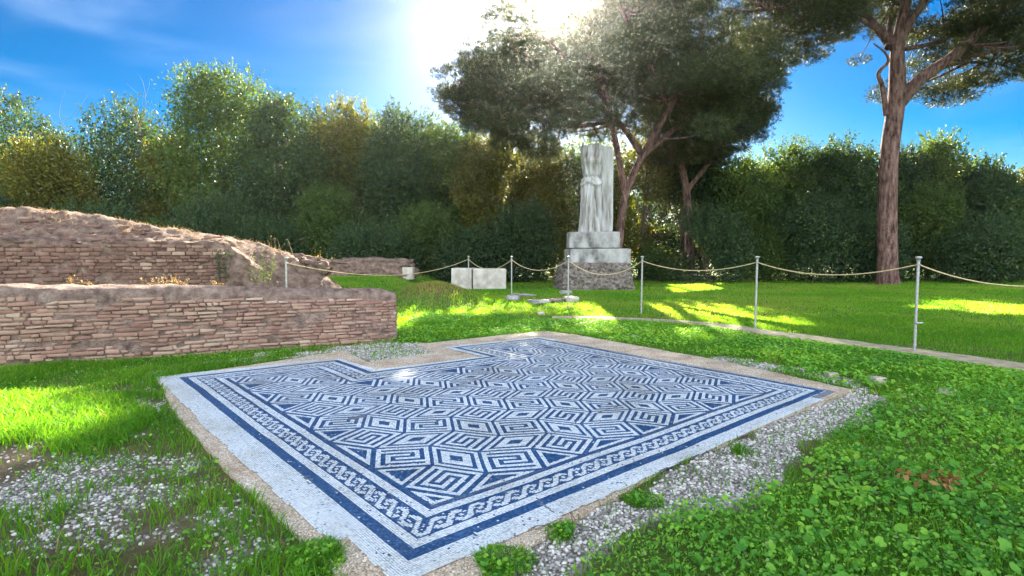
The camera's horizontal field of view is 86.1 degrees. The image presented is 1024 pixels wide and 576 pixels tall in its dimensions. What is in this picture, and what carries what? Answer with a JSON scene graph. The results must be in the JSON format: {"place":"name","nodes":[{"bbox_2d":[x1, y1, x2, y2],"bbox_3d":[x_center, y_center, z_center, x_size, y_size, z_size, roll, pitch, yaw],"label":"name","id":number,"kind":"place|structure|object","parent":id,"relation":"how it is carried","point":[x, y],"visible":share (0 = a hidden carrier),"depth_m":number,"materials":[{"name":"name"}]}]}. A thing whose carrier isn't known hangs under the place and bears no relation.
{"place":"outdoors","nodes":[
{"label":"outdoors","id":0,"kind":"place"},
{"bbox_2d":[0,258,1023,575],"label":"ground","id":1,"kind":"structure","parent":0,"point":[144,550],"depth_m":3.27,"materials":[{"name":"green plant"}]},
{"bbox_2d":[0,126,11,168],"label":"broadleaf tree","id":2,"kind":"object","parent":1,"relation":"on","point":[3,142],"visible":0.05,"depth_m":36.28,"materials":[{"name":"green plant"}]},
{"bbox_2d":[0,182,28,207],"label":"bush","id":3,"kind":"object","parent":1,"relation":"on","point":[2,202],"visible":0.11,"depth_m":29.66,"materials":[{"name":"green plant"}]},
{"bbox_2d":[0,83,104,207],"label":"broadleaf tree","id":4,"kind":"object","parent":1,"relation":"on","point":[18,122],"visible":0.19,"depth_m":34.88,"materials":[{"name":"green plant"}]},
{"bbox_2d":[0,129,107,213],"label":"broadleaf tree","id":5,"kind":"object","parent":1,"relation":"on","point":[43,175],"visible":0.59,"depth_m":30.81,"materials":[{"name":"green plant"}]},
{"bbox_2d":[35,191,161,226],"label":"bush","id":6,"kind":"object","parent":1,"relation":"on","point":[105,208],"visible":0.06,"depth_m":28.16,"materials":[{"name":"green plant"}]},
{"bbox_2d":[59,89,174,225],"bbox_3d":[-24.953,-7.028,35.755,7.464,11.827,6.824,0,3,0],"label":"broadleaf tree","id":7,"kind":"object","parent":1,"relation":"on","point":[127,182],"visible":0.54,"depth_m":34.46,"materials":[{"name":"green plant"}]},
{"bbox_2d":[51,77,200,180],"bbox_3d":[-24.095,-7.396,36.896,10.081,12.418,7.826,0,3,0],"label":"tree","id":8,"kind":"object","parent":1,"relation":"on","point":[124,121],"visible":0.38,"depth_m":34.52,"materials":[{"name":"green plant"}]},
{"bbox_2d":[135,215,172,227],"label":"bush","id":9,"kind":"object","parent":1,"relation":"on","point":[148,222],"visible":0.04,"depth_m":29.73,"materials":[{"name":"green plant"}]},
{"bbox_2d":[126,129,198,225],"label":"broadleaf tree","id":10,"kind":"object","parent":1,"relation":"on","point":[149,208],"visible":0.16,"depth_m":33.93,"materials":[{"name":"green plant"}]},
{"bbox_2d":[0,206,341,287],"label":"brick wall","id":11,"kind":"structure","parent":1,"relation":"on","point":[96,250],"depth_m":11.94,"materials":[{"name":"brown brick"}]},
{"bbox_2d":[0,205,334,281],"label":"dry grass","id":12,"kind":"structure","parent":11,"relation":"on","point":[139,230],"depth_m":12.68,"materials":[{"name":"beige plant"}]},
{"bbox_2d":[264,236,292,254],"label":"dry weed","id":13,"kind":"object","parent":11,"relation":"on","point":[275,247],"visible":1,"depth_m":12.60,"materials":[{"name":"beige plant"}]},
{"bbox_2d":[291,253,332,275],"bbox_3d":[-5.643,-0.493,14.319,2.098,0.836,1.411,0,3,0],"label":"rubble lump","id":14,"kind":"object","parent":11,"relation":"on","point":[315,262],"visible":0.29,"depth_m":13.97,"materials":[{"name":"brown stone"}]},
{"bbox_2d":[123,174,231,222],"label":"broadleaf tree","id":15,"kind":"object","parent":1,"relation":"on","point":[158,185],"depth_m":39.01,"materials":[{"name":"green plant"}]},
{"bbox_2d":[0,283,397,366],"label":"brick wall","id":16,"kind":"structure","parent":1,"relation":"on","point":[41,323],"depth_m":7.73,"materials":[{"name":"brown brick"}]},
{"bbox_2d":[66,274,74,283],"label":"dry weed","id":17,"kind":"object","parent":16,"relation":"on","point":[71,281],"visible":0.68,"depth_m":8.13,"materials":[{"name":"yellow plant"}]},
{"bbox_2d":[76,278,93,285],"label":"dry weed","id":18,"kind":"object","parent":16,"relation":"on","point":[89,284],"visible":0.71,"depth_m":8.29,"materials":[{"name":"yellow plant"}]},
{"bbox_2d":[140,277,165,284],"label":"dry weed","id":19,"kind":"object","parent":16,"relation":"on","point":[158,279],"visible":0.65,"depth_m":8.69,"materials":[{"name":"yellow plant"}]},
{"bbox_2d":[161,274,177,283],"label":"dry weed","id":20,"kind":"object","parent":16,"relation":"on","point":[171,281],"visible":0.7,"depth_m":8.79,"materials":[{"name":"yellow plant"}]},
{"bbox_2d":[171,277,188,284],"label":"dry weed","id":21,"kind":"object","parent":16,"relation":"on","point":[182,281],"visible":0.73,"depth_m":8.90,"materials":[{"name":"yellow plant"}]},
{"bbox_2d":[151,180,259,239],"bbox_3d":[-16.176,-2.991,29.188,5.529,5.371,5.123,-2,4,-35],"label":"bush","id":22,"kind":"object","parent":1,"relation":"on","point":[204,216],"visible":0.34,"depth_m":28.54,"materials":[{"name":"green plant"}]},
{"bbox_2d":[137,57,291,230],"bbox_3d":[-17.479,-7.216,33.596,9.064,13.164,7.329,0,3,0],"label":"broadleaf tree","id":23,"kind":"object","parent":1,"relation":"on","point":[211,98],"visible":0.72,"depth_m":31.99,"materials":[{"name":"green plant"}]},
{"bbox_2d":[214,248,233,281],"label":"shrub","id":24,"kind":"object","parent":1,"relation":"on","point":[224,272],"visible":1,"depth_m":12.22,"materials":[{"name":"green plant"}]},
{"bbox_2d":[190,104,306,226],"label":"broadleaf tree","id":25,"kind":"object","parent":1,"relation":"on","point":[241,176],"visible":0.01,"depth_m":39.69,"materials":[{"name":"green plant"}]},
{"bbox_2d":[248,254,277,282],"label":"shrub","id":26,"kind":"object","parent":1,"relation":"on","point":[260,277],"visible":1,"depth_m":12.01,"materials":[{"name":"green plant"}]},
{"bbox_2d":[220,203,316,255],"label":"bush","id":27,"kind":"object","parent":1,"relation":"on","point":[252,231],"visible":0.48,"depth_m":28.69,"materials":[{"name":"green plant"}]},
{"bbox_2d":[210,86,358,249],"bbox_3d":[-13.457,-6.265,32.420,7.614,11.398,7.023,2,4,31],"label":"broadleaf tree","id":28,"kind":"object","parent":1,"relation":"on","point":[282,114],"visible":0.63,"depth_m":31.38,"materials":[{"name":"green plant"}]},
{"bbox_2d":[284,257,287,286],"bbox_3d":[-4.944,0.063,12.025,0.090,1.468,0.090,0,3,0],"label":"rope post","id":29,"kind":"object","parent":1,"relation":"on","point":[285,258],"visible":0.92,"depth_m":11.98,"materials":[{"name":"metal"}]},
{"bbox_2d":[287,259,467,275],"bbox_3d":[-3.273,-0.602,16.092,0.022,0.453,8.858,1,4,22],"label":"rope","id":30,"kind":"object","parent":29,"relation":"attached to","point":[371,275],"visible":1,"depth_m":14.83,"materials":[{"name":"beige fabric"}]},
{"bbox_2d":[275,529,356,575],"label":"weed clump","id":31,"kind":"object","parent":1,"relation":"on","point":[331,545],"visible":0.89,"depth_m":2.53,"materials":[{"name":"green plant"}]},
{"bbox_2d":[268,113,373,256],"bbox_3d":[-14.077,-7.170,40.850,8.468,11.544,8.551,-3,4,-41],"label":"broadleaf tree","id":32,"kind":"object","parent":1,"relation":"on","point":[301,147],"visible":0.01,"depth_m":39.60,"materials":[{"name":"green plant"}]},
{"bbox_2d":[282,174,360,258],"bbox_3d":[-10.574,-3.428,30.660,4.304,6.013,4.910,-2,4,-36],"label":"bush","id":33,"kind":"object","parent":1,"relation":"on","point":[322,214],"visible":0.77,"depth_m":29.95,"materials":[{"name":"green plant"}]},
{"bbox_2d":[300,89,394,239],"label":"broadleaf tree","id":34,"kind":"object","parent":1,"relation":"on","point":[351,130],"visible":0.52,"depth_m":32.47,"materials":[{"name":"green plant"}]},
{"bbox_2d":[332,114,402,224],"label":"broadleaf tree","id":35,"kind":"object","parent":1,"relation":"on","point":[363,163],"depth_m":39.12,"materials":[{"name":"green plant"}]},
{"bbox_2d":[326,257,419,280],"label":"rubble wall","id":36,"kind":"structure","parent":1,"relation":"on","point":[367,266],"depth_m":23.74,"materials":[{"name":"stone"}]},
{"bbox_2d":[317,212,430,275],"bbox_3d":[-7.128,-2.141,28.871,6.042,3.687,5.119,0,3,0],"label":"bush","id":37,"kind":"object","parent":1,"relation":"on","point":[370,241],"visible":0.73,"depth_m":27.92,"materials":[{"name":"green plant"}]},
{"bbox_2d":[346,95,452,234],"bbox_3d":[-6.536,-5.956,32.624,5.884,10.536,6.181,3,4,40],"label":"broadleaf tree","id":38,"kind":"object","parent":1,"relation":"on","point":[397,171],"visible":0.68,"depth_m":31.27,"materials":[{"name":"green plant"}]},
{"bbox_2d":[402,267,414,279],"bbox_3d":[-4.555,-0.644,24.104,0.450,0.551,0.500,0,3,0],"label":"stone","id":39,"kind":"object","parent":1,"relation":"on","point":[409,271],"visible":0.91,"depth_m":23.86,"materials":[{"name":"stone"}]},
{"bbox_2d":[389,195,462,276],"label":"bush","id":40,"kind":"object","parent":1,"relation":"on","point":[424,218],"visible":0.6,"depth_m":29.55,"materials":[{"name":"green plant"}]},
{"bbox_2d":[403,110,486,276],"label":"broadleaf tree","id":41,"kind":"object","parent":1,"relation":"on","point":[444,157],"visible":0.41,"depth_m":31.48,"materials":[{"name":"green plant"}]},
{"bbox_2d":[467,256,469,288],"bbox_3d":[-1.603,-0.421,20.210,0.090,1.526,0.090,0,3,0],"label":"rope post","id":42,"kind":"object","parent":1,"relation":"on","point":[468,271],"visible":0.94,"depth_m":20.18,"materials":[{"name":"metal"}]},
{"bbox_2d":[425,217,522,281],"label":"bush","id":43,"kind":"object","parent":1,"relation":"on","point":[475,250],"visible":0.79,"depth_m":28.52,"materials":[{"name":"green plant"}]},
{"bbox_2d":[451,268,505,289],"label":"stone block","id":44,"kind":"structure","parent":1,"relation":"on","point":[485,278],"depth_m":23.23,"materials":[{"name":"stone"}]},
{"bbox_2d":[446,130,542,271],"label":"broadleaf tree","id":45,"kind":"object","parent":1,"relation":"on","point":[490,176],"visible":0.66,"depth_m":30.50,"materials":[{"name":"green plant"}]},
{"bbox_2d":[469,540,537,575],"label":"weed clump","id":46,"kind":"object","parent":1,"relation":"on","point":[507,569],"visible":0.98,"depth_m":2.49,"materials":[{"name":"green plant"}]},
{"bbox_2d":[156,331,853,575],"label":"mosaic floor","id":47,"kind":"structure","parent":1,"relation":"on","point":[444,458],"depth_m":4.42,"materials":[{"name":"tile"}]},
{"bbox_2d":[510,256,512,294],"bbox_3d":[-0.014,-0.263,17.429,0.090,1.514,0.090,0,3,0],"label":"rope post","id":48,"kind":"object","parent":1,"relation":"on","point":[511,259],"visible":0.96,"depth_m":17.40,"materials":[{"name":"metal"}]},
{"bbox_2d":[0,312,1023,575],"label":"ground cover","id":49,"kind":"object","parent":1,"relation":"on","point":[996,498],"visible":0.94,"depth_m":3.34,"materials":[{"name":"green plant"}]},
{"bbox_2d":[894,468,996,491],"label":"dead leaves","id":50,"kind":"object","parent":49,"relation":"on","point":[946,480],"visible":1,"depth_m":3.19,"materials":[{"name":"plant"}]},
{"bbox_2d":[505,295,519,300],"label":"stone","id":51,"kind":"object","parent":1,"relation":"on","point":[513,297],"visible":0.63,"depth_m":17.02,"materials":[{"name":"grey stone"}]},
{"bbox_2d":[512,293,535,296],"bbox_3d":[0.432,0.255,19.608,0.580,0.082,1.108,-2,4,-30],"label":"stone","id":52,"kind":"object","parent":1,"relation":"on","point":[522,294],"visible":0.73,"depth_m":19.42,"materials":[{"name":"grey stone"}]},
{"bbox_2d":[484,193,566,281],"bbox_3d":[0.586,-2.671,29.285,4.475,4.966,4.149,3,5,44],"label":"bush","id":53,"kind":"object","parent":1,"relation":"on","point":[532,247],"visible":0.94,"depth_m":28.52,"materials":[{"name":"green plant"}]},
{"bbox_2d":[526,299,550,303],"bbox_3d":[0.809,0.411,16.274,0.708,0.139,0.471,-1,4,-20],"label":"stone","id":54,"kind":"object","parent":1,"relation":"on","point":[534,301],"visible":0.77,"depth_m":16.12,"materials":[{"name":"grey stone"}]},
{"bbox_2d":[501,147,577,279],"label":"broadleaf tree","id":55,"kind":"object","parent":1,"relation":"on","point":[544,185],"visible":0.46,"depth_m":31.70,"materials":[{"name":"green plant"}]},
{"bbox_2d":[546,298,564,303],"bbox_3d":[1.302,0.397,16.553,0.465,0.164,0.704,2,4,28],"label":"stone","id":56,"kind":"object","parent":1,"relation":"on","point":[557,300],"visible":0.63,"depth_m":16.37,"materials":[{"name":"grey stone"}]},
{"bbox_2d":[543,516,582,543],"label":"weed clump","id":57,"kind":"object","parent":1,"relation":"on","point":[562,529],"visible":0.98,"depth_m":2.77,"materials":[{"name":"green plant"}]},
{"bbox_2d":[559,290,571,293],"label":"stone","id":58,"kind":"object","parent":1,"relation":"on","point":[564,291],"visible":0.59,"depth_m":20.34,"materials":[{"name":"grey stone"}]},
{"bbox_2d":[567,256,569,308],"bbox_3d":[1.516,-0.098,14.743,0.090,1.527,0.090,0,3,0],"label":"rope post","id":59,"kind":"object","parent":1,"relation":"on","point":[568,257],"visible":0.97,"depth_m":14.73,"materials":[{"name":"metal"}]},
{"bbox_2d":[512,260,567,270],"bbox_3d":[0.751,-0.668,16.057,0.022,0.319,3.103,-2,4,-30],"label":"rope","id":60,"kind":"object","parent":59,"relation":"attached to","point":[539,270],"visible":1,"depth_m":15.96,"materials":[{"name":"beige fabric"}]},
{"bbox_2d":[569,261,640,274],"bbox_3d":[2.357,-0.522,14.091,2.107,0.378,0.022,3,4,37],"label":"rope","id":61,"kind":"object","parent":59,"relation":"attached to","point":[605,274],"visible":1,"depth_m":14.07,"materials":[{"name":"beige fabric"}]},
{"bbox_2d":[562,296,578,302],"bbox_3d":[1.799,0.364,16.851,0.458,0.240,0.644,0,3,-5],"label":"stone","id":62,"kind":"object","parent":1,"relation":"on","point":[575,299],"visible":0.59,"depth_m":16.59,"materials":[{"name":"grey stone"}]},
{"bbox_2d":[543,133,634,269],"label":"broadleaf tree","id":63,"kind":"object","parent":1,"relation":"on","point":[576,166],"visible":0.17,"depth_m":32.79,"materials":[{"name":"green plant"}]},
{"bbox_2d":[553,232,635,290],"bbox_3d":[3.513,-1.131,23.873,3.358,2.573,2.863,0,3,0],"label":"pedestal","id":64,"kind":"object","parent":1,"relation":"on","point":[596,252],"visible":0.91,"depth_m":22.84,"materials":[{"name":"grey stone"}]},
{"bbox_2d":[578,142,613,231],"bbox_3d":[3.607,-4.266,23.580,1.563,3.758,1.405,0,3,0],"label":"statue","id":65,"kind":"object","parent":64,"relation":"on","point":[596,189],"visible":0.94,"depth_m":23.18,"materials":[{"name":"stone"}]},
{"bbox_2d":[425,0,803,248],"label":"umbrella pine","id":66,"kind":"object","parent":1,"relation":"on","point":[612,50],"visible":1,"depth_m":22.38,"materials":[{"name":"green plant"}]},
{"bbox_2d":[640,256,643,312],"bbox_3d":[3.199,-0.023,13.494,0.090,1.528,0.090,0,3,0],"label":"rope post","id":67,"kind":"object","parent":1,"relation":"on","point":[642,257],"visible":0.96,"depth_m":13.47,"materials":[{"name":"metal"}]},
{"bbox_2d":[621,488,667,510],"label":"weed clump","id":68,"kind":"object","parent":1,"relation":"on","point":[635,499],"visible":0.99,"depth_m":3.13,"materials":[{"name":"green plant"}]},
{"bbox_2d":[613,188,677,274],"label":"broadleaf tree","id":69,"kind":"object","parent":1,"relation":"on","point":[659,215],"visible":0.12,"depth_m":39.11,"materials":[{"name":"green plant"}]},
{"bbox_2d":[604,134,688,278],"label":"broadleaf tree","id":70,"kind":"object","parent":1,"relation":"on","point":[644,176],"visible":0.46,"depth_m":31.75,"materials":[{"name":"green plant"}]},
{"bbox_2d":[626,238,702,280],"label":"bush","id":71,"kind":"object","parent":1,"relation":"on","point":[652,272],"visible":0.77,"depth_m":30.34,"materials":[{"name":"green plant"}]},
{"bbox_2d":[641,154,733,278],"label":"broadleaf tree","id":72,"kind":"object","parent":1,"relation":"on","point":[697,190],"visible":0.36,"depth_m":32.04,"materials":[{"name":"green plant"}]},
{"bbox_2d":[648,162,737,274],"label":"broadleaf tree","id":73,"kind":"object","parent":1,"relation":"on","point":[671,213],"visible":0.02,"depth_m":40.33,"materials":[{"name":"green plant"}]},
{"bbox_2d":[652,199,763,282],"bbox_3d":[10.232,-2.495,28.721,5.562,4.668,5.003,0,3,0],"label":"bush","id":74,"kind":"object","parent":1,"relation":"on","point":[718,250],"visible":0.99,"depth_m":28.03,"materials":[{"name":"green plant"}]},
{"bbox_2d":[629,29,792,280],"bbox_3d":[10.906,-6.968,30.726,9.169,13.443,9.004,0,3,0],"label":"umbrella pine","id":75,"kind":"object","parent":1,"relation":"on","point":[761,109],"visible":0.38,"depth_m":28.66,"materials":[{"name":"green plant"}]},
{"bbox_2d":[694,148,789,279],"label":"broadleaf tree","id":76,"kind":"object","parent":1,"relation":"on","point":[752,192],"visible":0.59,"depth_m":30.59,"materials":[{"name":"green plant"}]},
{"bbox_2d":[727,436,757,456],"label":"weed clump","id":77,"kind":"object","parent":1,"relation":"on","point":[737,449],"visible":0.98,"depth_m":3.95,"materials":[{"name":"green plant"}]},
{"bbox_2d":[754,256,759,327],"bbox_3d":[4.795,0.131,10.757,0.090,1.514,0.090,0,3,0],"label":"rope post","id":78,"kind":"object","parent":1,"relation":"on","point":[756,288],"visible":0.97,"depth_m":10.74,"materials":[{"name":"metal"}]},
{"bbox_2d":[643,261,754,270],"bbox_3d":[3.997,-0.484,12.093,0.022,0.219,3.177,-2,4,-30],"label":"rope","id":79,"kind":"object","parent":78,"relation":"attached to","point":[701,270],"visible":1,"depth_m":11.88,"materials":[{"name":"beige fabric"}]},
{"bbox_2d":[723,217,809,280],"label":"bush","id":80,"kind":"object","parent":1,"relation":"on","point":[768,249],"visible":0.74,"depth_m":29.28,"materials":[{"name":"green plant"}]},
{"bbox_2d":[754,133,838,279],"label":"broadleaf tree","id":81,"kind":"object","parent":1,"relation":"on","point":[791,170],"visible":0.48,"depth_m":31.63,"materials":[{"name":"green plant"}]},
{"bbox_2d":[757,187,874,282],"bbox_3d":[16.157,-2.799,28.993,5.616,5.257,5.229,0,3,0],"label":"bush","id":82,"kind":"object","parent":1,"relation":"on","point":[816,237],"visible":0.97,"depth_m":28.56,"materials":[{"name":"green plant"}]},
{"bbox_2d":[824,372,839,378],"bbox_3d":[3.791,1.034,6.489,0.138,0.068,0.172,0,3,6],"label":"stone","id":83,"kind":"object","parent":1,"relation":"on","point":[829,374],"visible":0.63,"depth_m":6.45,"materials":[{"name":"grey stone"}]},
{"bbox_2d":[797,129,900,278],"bbox_3d":[19.248,-4.669,31.581,5.519,8.728,4.982,0,3,0],"label":"broadleaf tree","id":84,"kind":"object","parent":1,"relation":"on","point":[852,165],"visible":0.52,"depth_m":30.52,"materials":[{"name":"green plant"}]},
{"bbox_2d":[706,0,1023,284],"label":"umbrella pine","id":85,"kind":"object","parent":1,"relation":"on","point":[973,29],"visible":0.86,"depth_m":26.82,"materials":[{"name":"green plant"}]},
{"bbox_2d":[824,203,917,281],"bbox_3d":[18.969,-2.385,29.485,4.495,4.367,4.457,-2,4,-34],"label":"bush","id":86,"kind":"object","parent":1,"relation":"on","point":[870,259],"visible":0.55,"depth_m":28.60,"materials":[{"name":"green plant"}]},
{"bbox_2d":[869,376,886,385],"bbox_3d":[4.082,1.044,6.119,0.148,0.118,0.129,0,3,0],"label":"stone","id":87,"kind":"object","parent":1,"relation":"on","point":[879,379],"visible":0.61,"depth_m":6.07,"materials":[{"name":"grey stone"}]},
{"bbox_2d":[870,139,949,278],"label":"broadleaf tree","id":88,"kind":"object","parent":1,"relation":"on","point":[908,172],"visible":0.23,"depth_m":31.54,"materials":[{"name":"green plant"}]},
{"bbox_2d":[913,256,922,350],"bbox_3d":[6.051,0.291,8.174,0.128,1.529,0.090,0,3,0],"label":"rope post","id":89,"kind":"object","parent":1,"relation":"on","point":[918,260],"visible":0.98,"depth_m":8.15,"materials":[{"name":"metal"}]},
{"bbox_2d":[758,262,915,275],"bbox_3d":[5.413,-0.327,9.434,0.022,0.219,2.873,-2,4,-25],"label":"rope","id":90,"kind":"object","parent":89,"relation":"attached to","point":[839,274],"visible":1,"depth_m":9.21,"materials":[{"name":"beige fabric"}]},
{"bbox_2d":[920,265,1023,286],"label":"rope","id":91,"kind":"object","parent":89,"relation":"attached to","point":[969,279],"visible":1,"depth_m":7.91,"materials":[{"name":"beige fabric"}]},
{"bbox_2d":[898,173,975,280],"bbox_3d":[23.273,-3.324,30.761,4.463,6.106,4.216,-2,4,-32],"label":"bush","id":92,"kind":"object","parent":1,"relation":"on","point":[937,206],"visible":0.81,"depth_m":30.09,"materials":[{"name":"green plant"}]},
{"bbox_2d":[938,387,956,395],"bbox_3d":[4.542,1.085,5.717,0.279,0.059,0.160,-3,5,-41],"label":"stone","id":93,"kind":"object","parent":1,"relation":"on","point":[940,390],"visible":0.38,"depth_m":5.67,"materials":[{"name":"grey stone"}]},
{"bbox_2d":[910,154,993,274],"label":"broadleaf tree","id":94,"kind":"object","parent":1,"relation":"on","point":[976,158],"depth_m":39.60,"materials":[{"name":"green plant"}]},
{"bbox_2d":[909,124,997,278],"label":"broadleaf tree","id":95,"kind":"object","parent":1,"relation":"on","point":[943,147],"visible":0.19,"depth_m":31.73,"materials":[{"name":"green plant"}]},
{"bbox_2d":[915,204,1023,283],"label":"bush","id":96,"kind":"object","parent":1,"relation":"on","point":[994,255],"visible":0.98,"depth_m":27.91,"materials":[{"name":"green plant"}]},
{"bbox_2d":[946,152,1023,278],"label":"broadleaf tree","id":97,"kind":"object","parent":1,"relation":"on","point":[997,186],"visible":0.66,"depth_m":29.94,"materials":[{"name":"green plant"}]},
{"bbox_2d":[1005,167,1023,279],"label":"broadleaf tree","id":98,"kind":"object","parent":1,"relation":"on","point":[1021,185],"depth_m":31.39,"materials":[{"name":"green plant"}]},
{"bbox_2d":[1010,196,1023,278],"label":"bush","id":99,"kind":"object","parent":1,"relation":"on","point":[1022,274],"visible":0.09,"depth_m":29.94,"materials":[{"name":"green plant"}]},
{"bbox_2d":[0,332,1023,575],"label":"gravel","id":100,"kind":"structure","parent":0,"point":[553,565],"depth_m":3.39,"materials":[{"name":"grey gravel"}]},
{"bbox_2d":[0,0,1023,258],"label":"sky","id":101,"kind":"structure","parent":0,"point":[78,51],"materials":[{"name":"blue"}]},
{"bbox_2d":[552,316,1023,369],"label":"path","id":102,"kind":"structure","parent":0,"point":[984,360],"depth_m":8.96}
]}

